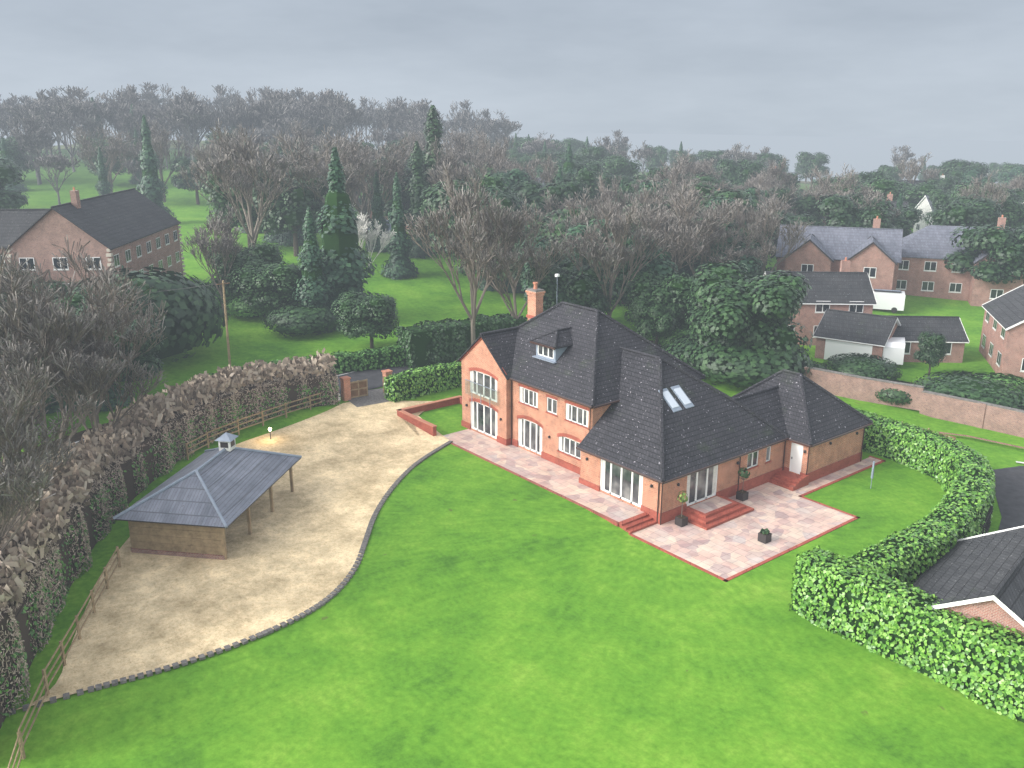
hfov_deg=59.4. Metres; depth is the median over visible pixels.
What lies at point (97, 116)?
conifer tree
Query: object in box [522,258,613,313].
evergreen tree
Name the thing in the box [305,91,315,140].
bare tree wood
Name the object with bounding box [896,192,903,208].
conifer tree
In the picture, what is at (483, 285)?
conifer tree
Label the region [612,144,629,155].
evergreen tree
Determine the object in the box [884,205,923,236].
evergreen tree
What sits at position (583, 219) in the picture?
bare tree
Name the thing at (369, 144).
bare tree
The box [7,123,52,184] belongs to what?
bare tree wood
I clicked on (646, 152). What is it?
bare tree wood
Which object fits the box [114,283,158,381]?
conifer tree
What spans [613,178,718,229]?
bare tree
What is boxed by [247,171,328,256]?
evergreen tree
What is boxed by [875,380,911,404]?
shrub
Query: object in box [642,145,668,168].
evergreen tree
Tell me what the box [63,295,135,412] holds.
conifer tree
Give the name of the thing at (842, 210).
evergreen tree
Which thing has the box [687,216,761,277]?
pine tree
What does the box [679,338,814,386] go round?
shrub
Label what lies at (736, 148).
bare tree wood
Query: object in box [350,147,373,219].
bare tree
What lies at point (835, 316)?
house
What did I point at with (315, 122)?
bare tree wood
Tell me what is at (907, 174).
bare tree
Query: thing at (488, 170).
evergreen tree
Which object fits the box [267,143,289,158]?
bare tree wood
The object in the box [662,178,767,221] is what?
evergreen tree
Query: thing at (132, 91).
bare tree wood
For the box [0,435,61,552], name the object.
bare tree
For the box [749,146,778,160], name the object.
bare tree wood
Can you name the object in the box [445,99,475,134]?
bare tree wood
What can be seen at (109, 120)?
bare tree wood
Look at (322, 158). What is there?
bare tree
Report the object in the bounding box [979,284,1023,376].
house
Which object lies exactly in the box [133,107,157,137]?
bare tree wood
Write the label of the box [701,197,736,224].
pine tree
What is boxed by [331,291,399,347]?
evergreen tree
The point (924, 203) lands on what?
house
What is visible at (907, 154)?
bare tree wood
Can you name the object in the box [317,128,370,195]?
bare tree
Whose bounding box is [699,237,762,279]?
tree
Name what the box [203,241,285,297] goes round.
shrub
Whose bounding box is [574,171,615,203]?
evergreen tree
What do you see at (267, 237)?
shrub
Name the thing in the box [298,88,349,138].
bare tree wood
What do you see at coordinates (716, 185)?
bare tree
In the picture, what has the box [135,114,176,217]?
conifer tree
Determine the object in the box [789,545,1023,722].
laurel hedge
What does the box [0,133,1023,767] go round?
ground
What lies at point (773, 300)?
evergreen tree
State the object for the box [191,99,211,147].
bare tree wood
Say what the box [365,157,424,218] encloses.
tree
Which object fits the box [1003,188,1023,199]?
evergreen tree
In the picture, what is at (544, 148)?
conifer tree
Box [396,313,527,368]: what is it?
dark hedge
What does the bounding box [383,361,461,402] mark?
laurel hedge
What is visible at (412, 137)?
bare tree
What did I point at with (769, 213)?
bare tree
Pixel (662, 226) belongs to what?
bare tree
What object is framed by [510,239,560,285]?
evergreen tree
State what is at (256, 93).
bare tree wood
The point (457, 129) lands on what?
bare tree wood
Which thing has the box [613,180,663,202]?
pine tree
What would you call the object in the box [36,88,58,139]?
bare tree wood
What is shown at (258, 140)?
bare tree wood
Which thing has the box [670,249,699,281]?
evergreen tree
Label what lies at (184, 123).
bare tree wood
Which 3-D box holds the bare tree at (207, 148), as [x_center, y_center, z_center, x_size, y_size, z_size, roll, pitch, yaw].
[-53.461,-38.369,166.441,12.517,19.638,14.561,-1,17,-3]
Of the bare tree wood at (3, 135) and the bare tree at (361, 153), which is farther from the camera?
the bare tree wood at (3, 135)
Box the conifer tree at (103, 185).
[95,147,112,195]
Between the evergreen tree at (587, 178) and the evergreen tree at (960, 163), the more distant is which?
the evergreen tree at (960, 163)
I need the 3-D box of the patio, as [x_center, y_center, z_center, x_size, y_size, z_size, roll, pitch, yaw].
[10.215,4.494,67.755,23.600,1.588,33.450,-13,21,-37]
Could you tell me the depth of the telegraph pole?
82.48 m
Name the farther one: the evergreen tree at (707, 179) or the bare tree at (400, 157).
the bare tree at (400, 157)
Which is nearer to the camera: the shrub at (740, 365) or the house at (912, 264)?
the shrub at (740, 365)
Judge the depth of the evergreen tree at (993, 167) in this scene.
344.04 m
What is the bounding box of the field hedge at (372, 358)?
[209,344,404,379]
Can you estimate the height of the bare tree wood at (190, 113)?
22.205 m
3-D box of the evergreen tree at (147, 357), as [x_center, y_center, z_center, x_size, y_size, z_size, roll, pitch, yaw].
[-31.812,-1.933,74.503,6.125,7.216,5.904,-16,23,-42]
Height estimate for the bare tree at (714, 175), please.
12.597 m
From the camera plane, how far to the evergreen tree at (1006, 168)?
289.03 m
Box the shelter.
[113,432,301,559]
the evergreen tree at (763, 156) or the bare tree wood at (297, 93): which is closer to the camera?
the evergreen tree at (763, 156)
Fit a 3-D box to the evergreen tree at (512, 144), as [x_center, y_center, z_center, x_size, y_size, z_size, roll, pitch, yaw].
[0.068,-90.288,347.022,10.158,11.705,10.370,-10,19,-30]
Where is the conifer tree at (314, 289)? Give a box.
[292,207,341,333]
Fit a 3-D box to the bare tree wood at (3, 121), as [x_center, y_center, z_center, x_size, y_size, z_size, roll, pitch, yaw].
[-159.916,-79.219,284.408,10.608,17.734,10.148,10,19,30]
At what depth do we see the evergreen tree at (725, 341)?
83.26 m
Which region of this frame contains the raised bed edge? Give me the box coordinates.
[934,431,1023,448]
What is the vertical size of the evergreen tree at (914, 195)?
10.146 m
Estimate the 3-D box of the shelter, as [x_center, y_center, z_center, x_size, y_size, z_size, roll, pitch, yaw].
[-17.988,5.943,54.331,6.827,5.025,10.756,3,17,9]
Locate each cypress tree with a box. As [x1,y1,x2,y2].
[405,141,436,258]
[421,105,446,250]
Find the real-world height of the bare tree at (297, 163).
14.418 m
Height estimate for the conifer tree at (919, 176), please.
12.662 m
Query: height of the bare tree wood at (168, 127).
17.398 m
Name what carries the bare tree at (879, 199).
on the ground
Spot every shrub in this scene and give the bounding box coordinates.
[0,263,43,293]
[64,267,230,361]
[201,283,242,309]
[226,295,281,318]
[261,230,299,242]
[262,302,342,336]
[652,327,691,348]
[663,334,718,376]
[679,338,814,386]
[792,359,828,373]
[822,353,901,380]
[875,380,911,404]
[911,370,1023,409]
[971,372,1023,402]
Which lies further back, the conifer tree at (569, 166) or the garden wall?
the conifer tree at (569, 166)
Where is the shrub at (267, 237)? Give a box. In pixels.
[261,230,299,242]
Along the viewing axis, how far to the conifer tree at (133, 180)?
234.27 m
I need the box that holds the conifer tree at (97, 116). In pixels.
[78,97,105,162]
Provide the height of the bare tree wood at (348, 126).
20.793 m
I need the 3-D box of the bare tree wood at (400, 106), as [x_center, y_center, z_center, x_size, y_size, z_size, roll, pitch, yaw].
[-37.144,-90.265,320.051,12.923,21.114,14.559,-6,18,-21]
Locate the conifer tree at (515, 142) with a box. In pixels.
[513,133,519,149]
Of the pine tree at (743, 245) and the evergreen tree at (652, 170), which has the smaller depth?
the pine tree at (743, 245)
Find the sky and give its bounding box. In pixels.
[0,0,1023,141]
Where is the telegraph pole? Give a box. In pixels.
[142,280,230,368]
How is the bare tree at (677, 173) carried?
on the ground
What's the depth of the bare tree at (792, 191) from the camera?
152.27 m
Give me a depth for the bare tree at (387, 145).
247.98 m
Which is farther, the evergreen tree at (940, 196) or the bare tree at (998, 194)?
the evergreen tree at (940, 196)
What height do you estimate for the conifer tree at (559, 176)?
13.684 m
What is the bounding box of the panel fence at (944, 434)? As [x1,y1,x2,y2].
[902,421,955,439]
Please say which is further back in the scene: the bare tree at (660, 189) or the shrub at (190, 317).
the bare tree at (660, 189)
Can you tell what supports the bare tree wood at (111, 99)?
on the ground
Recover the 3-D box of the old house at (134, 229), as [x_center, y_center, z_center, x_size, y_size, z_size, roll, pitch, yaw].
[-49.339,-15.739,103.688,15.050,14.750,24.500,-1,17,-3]
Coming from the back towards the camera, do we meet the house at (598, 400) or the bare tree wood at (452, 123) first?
the bare tree wood at (452, 123)
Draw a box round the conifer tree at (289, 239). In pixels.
[275,160,318,246]
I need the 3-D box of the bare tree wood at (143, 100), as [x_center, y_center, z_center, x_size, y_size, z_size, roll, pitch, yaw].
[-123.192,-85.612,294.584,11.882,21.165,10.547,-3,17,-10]
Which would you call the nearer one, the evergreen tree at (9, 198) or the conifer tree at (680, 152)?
the evergreen tree at (9, 198)
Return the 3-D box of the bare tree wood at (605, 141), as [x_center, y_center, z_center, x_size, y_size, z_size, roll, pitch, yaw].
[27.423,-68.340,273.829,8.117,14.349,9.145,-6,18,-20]
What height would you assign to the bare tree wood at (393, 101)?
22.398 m
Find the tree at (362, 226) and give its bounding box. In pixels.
[353,204,396,279]
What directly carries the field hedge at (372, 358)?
on the ground
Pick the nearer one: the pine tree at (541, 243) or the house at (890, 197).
the pine tree at (541, 243)
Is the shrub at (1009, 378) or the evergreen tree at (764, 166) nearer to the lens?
the shrub at (1009, 378)
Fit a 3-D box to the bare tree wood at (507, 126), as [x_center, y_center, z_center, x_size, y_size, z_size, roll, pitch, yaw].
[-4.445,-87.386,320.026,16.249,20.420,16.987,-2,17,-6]
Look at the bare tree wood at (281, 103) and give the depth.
288.30 m
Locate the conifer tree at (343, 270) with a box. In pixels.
[316,147,377,327]
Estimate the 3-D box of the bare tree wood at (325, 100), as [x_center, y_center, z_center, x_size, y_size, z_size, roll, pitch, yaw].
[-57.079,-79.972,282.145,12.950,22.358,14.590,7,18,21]
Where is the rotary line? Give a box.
[870,461,874,487]
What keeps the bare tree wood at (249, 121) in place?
on the ground
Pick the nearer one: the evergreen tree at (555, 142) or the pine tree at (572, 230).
the pine tree at (572, 230)
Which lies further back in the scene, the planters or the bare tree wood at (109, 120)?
the bare tree wood at (109, 120)
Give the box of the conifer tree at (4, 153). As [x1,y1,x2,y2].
[0,137,28,191]
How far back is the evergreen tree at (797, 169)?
347.34 m
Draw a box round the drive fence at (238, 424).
[185,392,321,459]
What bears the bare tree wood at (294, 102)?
on the ground
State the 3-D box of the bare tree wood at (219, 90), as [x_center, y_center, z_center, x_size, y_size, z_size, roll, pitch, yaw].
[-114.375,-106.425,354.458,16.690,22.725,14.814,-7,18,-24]
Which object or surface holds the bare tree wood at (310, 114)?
on the ground
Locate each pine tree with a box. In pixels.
[490,169,532,209]
[516,209,547,221]
[520,236,578,300]
[562,219,616,294]
[600,230,678,307]
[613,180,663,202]
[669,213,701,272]
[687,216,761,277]
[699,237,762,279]
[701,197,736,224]
[743,187,774,209]
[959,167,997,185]
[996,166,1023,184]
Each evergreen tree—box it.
[0,135,35,173]
[0,158,28,208]
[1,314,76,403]
[37,279,99,297]
[50,291,147,331]
[72,283,144,306]
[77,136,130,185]
[103,314,163,399]
[168,156,204,203]
[198,160,267,247]
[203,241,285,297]
[204,130,249,150]
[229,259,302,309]
[244,139,284,153]
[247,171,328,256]
[264,137,312,151]
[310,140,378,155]
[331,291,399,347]
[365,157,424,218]
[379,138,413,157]
[408,151,476,163]
[418,171,514,271]
[428,185,523,287]
[442,218,530,293]
[451,161,508,177]
[452,167,483,184]
[507,137,522,153]
[509,205,632,251]
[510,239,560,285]
[512,178,587,219]
[518,136,538,171]
[518,138,564,166]
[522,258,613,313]
[528,151,587,177]
[542,166,600,204]
[549,159,604,175]
[559,138,593,153]
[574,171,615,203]
[577,145,611,161]
[594,154,642,191]
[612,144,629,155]
[612,173,659,191]
[618,179,679,195]
[619,200,704,259]
[621,220,673,303]
[623,269,696,330]
[626,295,684,345]
[641,166,708,180]
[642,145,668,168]
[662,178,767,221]
[668,149,687,167]
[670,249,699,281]
[672,154,698,165]
[684,292,756,348]
[685,172,731,191]
[687,260,812,359]
[696,149,725,171]
[707,169,730,185]
[716,158,763,185]
[718,160,767,172]
[740,222,776,277]
[742,185,794,206]
[754,152,789,171]
[754,209,821,258]
[758,171,802,188]
[785,190,826,225]
[793,161,806,182]
[795,151,829,181]
[812,176,831,193]
[814,192,897,228]
[821,175,905,215]
[845,169,888,185]
[878,163,902,179]
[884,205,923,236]
[895,181,944,226]
[913,330,946,375]
[922,174,961,191]
[922,188,952,220]
[924,194,1002,226]
[928,165,941,177]
[937,160,990,182]
[940,159,990,175]
[943,222,1023,283]
[947,181,1023,203]
[987,162,1012,183]
[995,163,1022,185]
[995,195,1023,229]
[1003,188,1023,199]
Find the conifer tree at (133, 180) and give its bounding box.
[129,127,141,183]
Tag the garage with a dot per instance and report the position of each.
(982, 576)
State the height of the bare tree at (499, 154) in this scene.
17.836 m
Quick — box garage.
[913,525,1023,635]
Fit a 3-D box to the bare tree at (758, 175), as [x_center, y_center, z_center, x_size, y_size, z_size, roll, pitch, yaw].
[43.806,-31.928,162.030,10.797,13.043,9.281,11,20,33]
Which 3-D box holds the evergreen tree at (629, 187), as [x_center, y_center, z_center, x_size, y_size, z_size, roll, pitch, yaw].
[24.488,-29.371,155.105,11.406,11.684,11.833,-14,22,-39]
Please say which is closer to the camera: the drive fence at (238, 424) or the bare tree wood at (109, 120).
the drive fence at (238, 424)
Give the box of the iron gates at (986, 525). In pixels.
[982,506,992,533]
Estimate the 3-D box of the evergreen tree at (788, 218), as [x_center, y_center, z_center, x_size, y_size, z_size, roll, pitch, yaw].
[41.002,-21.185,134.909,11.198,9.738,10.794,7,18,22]
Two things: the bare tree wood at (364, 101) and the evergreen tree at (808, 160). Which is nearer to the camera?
the evergreen tree at (808, 160)
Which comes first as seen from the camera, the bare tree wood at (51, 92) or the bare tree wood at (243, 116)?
the bare tree wood at (243, 116)
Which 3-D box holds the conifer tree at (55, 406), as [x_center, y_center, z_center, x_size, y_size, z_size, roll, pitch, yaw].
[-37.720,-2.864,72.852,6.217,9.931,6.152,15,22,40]
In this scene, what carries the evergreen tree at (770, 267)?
on the ground
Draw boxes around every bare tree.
[0,234,167,422]
[0,245,96,478]
[0,286,40,464]
[0,312,126,462]
[0,326,58,477]
[0,364,104,491]
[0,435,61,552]
[1,271,25,293]
[33,314,167,440]
[65,123,141,192]
[130,118,197,201]
[174,138,242,205]
[179,202,243,315]
[187,122,254,166]
[188,145,202,172]
[190,118,297,246]
[202,124,253,229]
[252,124,375,206]
[261,154,327,184]
[280,117,331,151]
[304,140,360,200]
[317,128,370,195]
[319,133,423,249]
[320,138,395,215]
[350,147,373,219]
[386,140,425,161]
[399,127,448,155]
[403,159,532,344]
[424,136,479,186]
[443,123,495,165]
[452,131,488,159]
[452,194,572,318]
[466,132,521,171]
[490,163,528,176]
[497,150,564,186]
[509,202,532,224]
[534,189,582,216]
[542,186,621,265]
[557,196,673,316]
[576,171,644,218]
[604,200,634,229]
[611,189,723,282]
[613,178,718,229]
[613,183,676,204]
[631,159,708,194]
[647,180,764,286]
[656,168,713,209]
[661,151,709,180]
[664,176,739,197]
[664,223,689,268]
[665,155,721,179]
[667,148,723,176]
[683,204,740,221]
[684,214,781,267]
[686,169,730,189]
[686,208,742,262]
[733,170,773,192]
[733,172,777,199]
[734,192,815,273]
[735,207,778,241]
[748,158,797,188]
[750,185,796,263]
[766,181,801,213]
[797,163,874,218]
[820,184,900,227]
[897,152,945,182]
[955,169,1011,207]
[999,173,1023,189]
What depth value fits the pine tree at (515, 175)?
147.02 m
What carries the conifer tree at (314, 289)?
on the ground
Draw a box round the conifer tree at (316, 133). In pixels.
[314,125,323,144]
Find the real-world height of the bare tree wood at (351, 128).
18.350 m
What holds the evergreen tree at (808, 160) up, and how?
on the ground
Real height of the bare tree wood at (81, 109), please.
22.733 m
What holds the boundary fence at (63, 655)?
on the ground
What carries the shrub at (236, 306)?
on the ground
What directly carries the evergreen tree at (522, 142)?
on the ground
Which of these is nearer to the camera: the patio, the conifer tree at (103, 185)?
the patio
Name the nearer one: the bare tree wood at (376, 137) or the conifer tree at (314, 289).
the conifer tree at (314, 289)
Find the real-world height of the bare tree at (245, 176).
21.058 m
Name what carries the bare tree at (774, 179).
on the ground
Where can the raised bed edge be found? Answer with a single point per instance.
(981, 439)
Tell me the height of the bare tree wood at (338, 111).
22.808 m
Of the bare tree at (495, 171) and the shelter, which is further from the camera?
the bare tree at (495, 171)
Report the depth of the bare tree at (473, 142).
217.05 m
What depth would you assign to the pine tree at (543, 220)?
117.57 m
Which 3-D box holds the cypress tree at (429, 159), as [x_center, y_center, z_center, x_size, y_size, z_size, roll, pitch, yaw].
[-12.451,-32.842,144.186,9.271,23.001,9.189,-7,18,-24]
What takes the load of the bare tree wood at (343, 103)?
on the ground
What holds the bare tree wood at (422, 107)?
on the ground
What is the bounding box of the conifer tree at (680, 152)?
[677,141,683,155]
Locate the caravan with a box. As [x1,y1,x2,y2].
[882,337,904,364]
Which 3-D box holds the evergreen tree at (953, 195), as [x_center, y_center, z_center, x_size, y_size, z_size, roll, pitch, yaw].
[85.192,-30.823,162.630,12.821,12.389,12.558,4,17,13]
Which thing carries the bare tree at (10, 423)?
on the ground
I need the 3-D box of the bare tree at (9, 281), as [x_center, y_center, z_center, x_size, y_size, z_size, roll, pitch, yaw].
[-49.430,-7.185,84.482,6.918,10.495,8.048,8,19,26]
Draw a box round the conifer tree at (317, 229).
[297,157,320,232]
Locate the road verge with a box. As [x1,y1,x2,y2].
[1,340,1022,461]
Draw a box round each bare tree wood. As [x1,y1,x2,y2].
[0,89,64,167]
[0,93,23,132]
[0,94,16,138]
[0,97,24,134]
[0,105,24,136]
[2,115,56,183]
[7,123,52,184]
[12,136,54,176]
[14,94,27,130]
[22,98,51,155]
[24,96,44,107]
[24,144,79,204]
[29,100,99,171]
[31,99,64,155]
[35,85,80,148]
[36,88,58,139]
[44,85,98,158]
[50,88,120,139]
[53,87,109,136]
[95,93,112,135]
[97,89,127,140]
[97,102,123,138]
[104,84,152,112]
[107,93,147,133]
[114,103,149,164]
[116,91,153,111]
[122,147,166,181]
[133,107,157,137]
[137,82,176,109]
[141,101,169,151]
[150,109,178,168]
[152,93,223,159]
[153,90,210,158]
[161,86,209,159]
[163,104,184,155]
[169,91,208,156]
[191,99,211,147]
[192,102,239,134]
[200,84,237,129]
[215,88,248,108]
[216,98,244,128]
[218,94,263,133]
[230,91,276,135]
[234,103,272,132]
[243,86,271,105]
[245,120,286,142]
[247,133,286,164]
[248,88,284,129]
[248,90,296,136]
[248,96,289,140]
[254,96,294,111]
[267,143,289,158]
[268,107,318,138]
[275,87,303,103]
[283,95,339,142]
[284,90,309,108]
[288,103,318,132]
[296,95,318,109]
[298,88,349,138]
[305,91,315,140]
[305,99,339,133]
[308,92,339,139]
[310,104,329,139]
[318,91,357,139]
[318,96,372,141]
[325,91,361,136]
[326,100,355,142]
[342,114,358,138]
[349,103,375,141]
[356,96,382,141]
[360,99,393,149]
[364,119,403,157]
[366,104,406,139]
[375,102,406,135]
[383,96,416,138]
[388,102,440,136]
[395,101,417,133]
[399,116,440,140]
[405,98,446,123]
[405,112,448,138]
[440,124,480,144]
[440,134,475,162]
[444,109,478,134]
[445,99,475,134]
[463,108,498,141]
[482,109,521,147]
[488,128,513,146]
[517,140,542,154]
[523,132,562,155]
[589,136,613,152]
[606,129,630,154]
[608,143,632,158]
[631,141,657,173]
[717,142,757,162]
[725,144,751,159]
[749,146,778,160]
[761,160,781,169]
[890,145,917,179]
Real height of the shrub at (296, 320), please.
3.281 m
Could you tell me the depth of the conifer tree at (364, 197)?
171.16 m
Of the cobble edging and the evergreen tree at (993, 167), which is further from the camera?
the evergreen tree at (993, 167)
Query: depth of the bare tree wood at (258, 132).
255.66 m
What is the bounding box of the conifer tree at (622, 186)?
[615,180,626,211]
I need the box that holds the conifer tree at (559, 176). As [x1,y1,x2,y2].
[555,167,563,182]
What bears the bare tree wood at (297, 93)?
on the ground
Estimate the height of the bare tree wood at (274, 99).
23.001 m
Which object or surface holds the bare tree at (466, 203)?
on the ground
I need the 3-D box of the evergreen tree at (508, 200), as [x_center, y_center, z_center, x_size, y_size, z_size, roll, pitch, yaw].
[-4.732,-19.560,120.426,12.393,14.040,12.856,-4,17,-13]
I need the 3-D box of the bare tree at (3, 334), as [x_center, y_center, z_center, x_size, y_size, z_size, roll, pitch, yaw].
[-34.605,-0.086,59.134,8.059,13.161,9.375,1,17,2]
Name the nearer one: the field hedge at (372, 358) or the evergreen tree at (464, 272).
the field hedge at (372, 358)
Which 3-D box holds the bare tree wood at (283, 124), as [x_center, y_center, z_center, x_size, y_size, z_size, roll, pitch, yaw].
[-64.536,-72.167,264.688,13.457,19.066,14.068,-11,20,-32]
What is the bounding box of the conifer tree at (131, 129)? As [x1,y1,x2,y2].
[126,104,141,162]
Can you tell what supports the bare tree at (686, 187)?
on the ground
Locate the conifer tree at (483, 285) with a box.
[477,188,506,290]
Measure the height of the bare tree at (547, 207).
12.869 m
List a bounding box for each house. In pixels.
[0,187,185,285]
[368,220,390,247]
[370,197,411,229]
[456,274,872,524]
[763,257,968,362]
[775,215,1023,310]
[822,192,907,224]
[897,174,951,192]
[913,195,936,232]
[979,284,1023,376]
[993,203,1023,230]
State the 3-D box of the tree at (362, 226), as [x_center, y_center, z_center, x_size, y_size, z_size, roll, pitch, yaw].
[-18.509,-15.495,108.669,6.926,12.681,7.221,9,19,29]
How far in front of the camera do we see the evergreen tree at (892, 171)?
267.02 m
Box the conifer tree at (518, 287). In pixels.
[498,278,524,292]
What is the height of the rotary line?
1.950 m
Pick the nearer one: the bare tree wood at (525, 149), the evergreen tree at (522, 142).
the bare tree wood at (525, 149)
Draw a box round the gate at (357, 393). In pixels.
[338,369,392,406]
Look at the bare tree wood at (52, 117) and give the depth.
251.84 m
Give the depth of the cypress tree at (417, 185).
136.91 m
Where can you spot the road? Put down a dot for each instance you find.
(374, 378)
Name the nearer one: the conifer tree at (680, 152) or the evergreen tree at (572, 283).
the evergreen tree at (572, 283)
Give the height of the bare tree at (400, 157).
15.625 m
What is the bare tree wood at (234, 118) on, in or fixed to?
on the ground
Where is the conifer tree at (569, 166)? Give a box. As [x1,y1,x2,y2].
[562,142,576,174]
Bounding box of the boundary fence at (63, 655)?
[7,546,120,767]
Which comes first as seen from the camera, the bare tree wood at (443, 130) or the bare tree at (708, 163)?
the bare tree at (708, 163)
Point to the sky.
(917, 69)
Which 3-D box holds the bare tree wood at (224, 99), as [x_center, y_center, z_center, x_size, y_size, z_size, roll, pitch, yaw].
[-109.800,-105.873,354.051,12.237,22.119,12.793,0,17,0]
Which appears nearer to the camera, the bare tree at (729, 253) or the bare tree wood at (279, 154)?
the bare tree at (729, 253)
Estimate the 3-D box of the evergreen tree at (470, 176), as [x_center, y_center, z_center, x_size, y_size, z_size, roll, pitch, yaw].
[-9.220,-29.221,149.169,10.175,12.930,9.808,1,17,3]
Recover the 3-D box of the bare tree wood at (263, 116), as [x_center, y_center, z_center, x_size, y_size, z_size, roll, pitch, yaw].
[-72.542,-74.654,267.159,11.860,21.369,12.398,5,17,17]
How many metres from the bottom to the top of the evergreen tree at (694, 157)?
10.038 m
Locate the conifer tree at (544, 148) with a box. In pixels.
[543,141,546,151]
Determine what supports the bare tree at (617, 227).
on the ground
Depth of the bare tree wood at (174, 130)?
272.45 m
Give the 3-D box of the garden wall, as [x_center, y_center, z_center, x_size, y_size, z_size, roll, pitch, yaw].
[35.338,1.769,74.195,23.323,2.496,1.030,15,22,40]
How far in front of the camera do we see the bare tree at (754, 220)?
116.26 m
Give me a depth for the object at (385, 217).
169.12 m
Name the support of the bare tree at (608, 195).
on the ground
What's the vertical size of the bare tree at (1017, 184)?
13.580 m
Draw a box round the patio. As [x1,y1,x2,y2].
[397,395,885,581]
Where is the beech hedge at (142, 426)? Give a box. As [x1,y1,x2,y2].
[0,348,339,716]
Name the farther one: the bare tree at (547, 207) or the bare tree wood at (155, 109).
the bare tree wood at (155, 109)
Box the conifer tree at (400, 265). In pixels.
[379,172,418,279]
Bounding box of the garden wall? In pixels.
[804,366,1023,437]
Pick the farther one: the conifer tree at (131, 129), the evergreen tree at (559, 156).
the conifer tree at (131, 129)
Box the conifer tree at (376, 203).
[363,171,389,252]
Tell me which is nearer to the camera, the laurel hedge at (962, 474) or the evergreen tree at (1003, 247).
the laurel hedge at (962, 474)
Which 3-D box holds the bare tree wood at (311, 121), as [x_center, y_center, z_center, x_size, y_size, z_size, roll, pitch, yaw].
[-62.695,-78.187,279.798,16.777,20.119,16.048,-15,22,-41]
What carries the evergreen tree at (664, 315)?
on the ground
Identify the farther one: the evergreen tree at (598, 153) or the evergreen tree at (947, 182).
the evergreen tree at (598, 153)
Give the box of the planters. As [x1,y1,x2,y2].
[675,467,771,543]
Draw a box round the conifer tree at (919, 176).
[917,159,925,179]
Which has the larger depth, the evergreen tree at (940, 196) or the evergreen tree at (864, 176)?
the evergreen tree at (864, 176)
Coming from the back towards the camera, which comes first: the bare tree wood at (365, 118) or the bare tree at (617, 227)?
the bare tree wood at (365, 118)
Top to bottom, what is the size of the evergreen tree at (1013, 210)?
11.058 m
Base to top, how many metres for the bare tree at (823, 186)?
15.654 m
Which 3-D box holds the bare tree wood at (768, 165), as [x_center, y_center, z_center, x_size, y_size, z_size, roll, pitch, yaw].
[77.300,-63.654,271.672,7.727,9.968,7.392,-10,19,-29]
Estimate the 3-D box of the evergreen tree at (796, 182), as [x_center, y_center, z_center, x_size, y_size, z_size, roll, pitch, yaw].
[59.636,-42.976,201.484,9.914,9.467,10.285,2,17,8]
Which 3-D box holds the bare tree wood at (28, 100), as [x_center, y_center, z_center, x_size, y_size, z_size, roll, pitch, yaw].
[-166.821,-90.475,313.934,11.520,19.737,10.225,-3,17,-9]
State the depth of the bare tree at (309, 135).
214.07 m
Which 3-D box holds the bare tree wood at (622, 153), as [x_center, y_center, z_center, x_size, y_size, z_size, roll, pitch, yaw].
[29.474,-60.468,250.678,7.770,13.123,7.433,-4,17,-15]
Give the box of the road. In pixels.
[3,344,1023,489]
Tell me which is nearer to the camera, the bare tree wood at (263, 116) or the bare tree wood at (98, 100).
the bare tree wood at (263, 116)
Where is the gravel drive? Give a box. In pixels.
[16,401,448,709]
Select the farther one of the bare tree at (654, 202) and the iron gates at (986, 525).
the bare tree at (654, 202)
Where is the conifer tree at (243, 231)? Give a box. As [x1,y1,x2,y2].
[238,223,268,233]
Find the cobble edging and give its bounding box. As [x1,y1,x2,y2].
[8,440,452,714]
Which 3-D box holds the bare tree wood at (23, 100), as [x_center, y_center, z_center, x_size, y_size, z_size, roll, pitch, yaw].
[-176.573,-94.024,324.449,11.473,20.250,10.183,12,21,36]
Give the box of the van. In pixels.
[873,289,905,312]
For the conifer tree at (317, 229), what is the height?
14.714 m
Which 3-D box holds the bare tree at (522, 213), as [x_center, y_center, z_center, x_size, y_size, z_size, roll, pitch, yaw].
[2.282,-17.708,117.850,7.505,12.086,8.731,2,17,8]
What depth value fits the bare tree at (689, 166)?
167.54 m
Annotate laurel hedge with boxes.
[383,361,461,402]
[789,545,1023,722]
[841,404,995,587]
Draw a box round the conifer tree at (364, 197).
[358,179,371,220]
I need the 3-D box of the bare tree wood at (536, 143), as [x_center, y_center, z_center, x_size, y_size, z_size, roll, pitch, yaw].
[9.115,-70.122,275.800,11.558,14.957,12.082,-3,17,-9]
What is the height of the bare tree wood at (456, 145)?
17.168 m
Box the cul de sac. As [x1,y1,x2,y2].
[992,466,1023,530]
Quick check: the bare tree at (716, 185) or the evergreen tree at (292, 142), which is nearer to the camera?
the bare tree at (716, 185)
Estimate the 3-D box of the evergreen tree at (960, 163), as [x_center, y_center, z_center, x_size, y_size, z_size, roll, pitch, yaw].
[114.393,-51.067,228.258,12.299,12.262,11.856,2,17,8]
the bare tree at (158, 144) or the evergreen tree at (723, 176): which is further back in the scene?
the bare tree at (158, 144)
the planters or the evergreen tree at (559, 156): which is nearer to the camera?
the planters

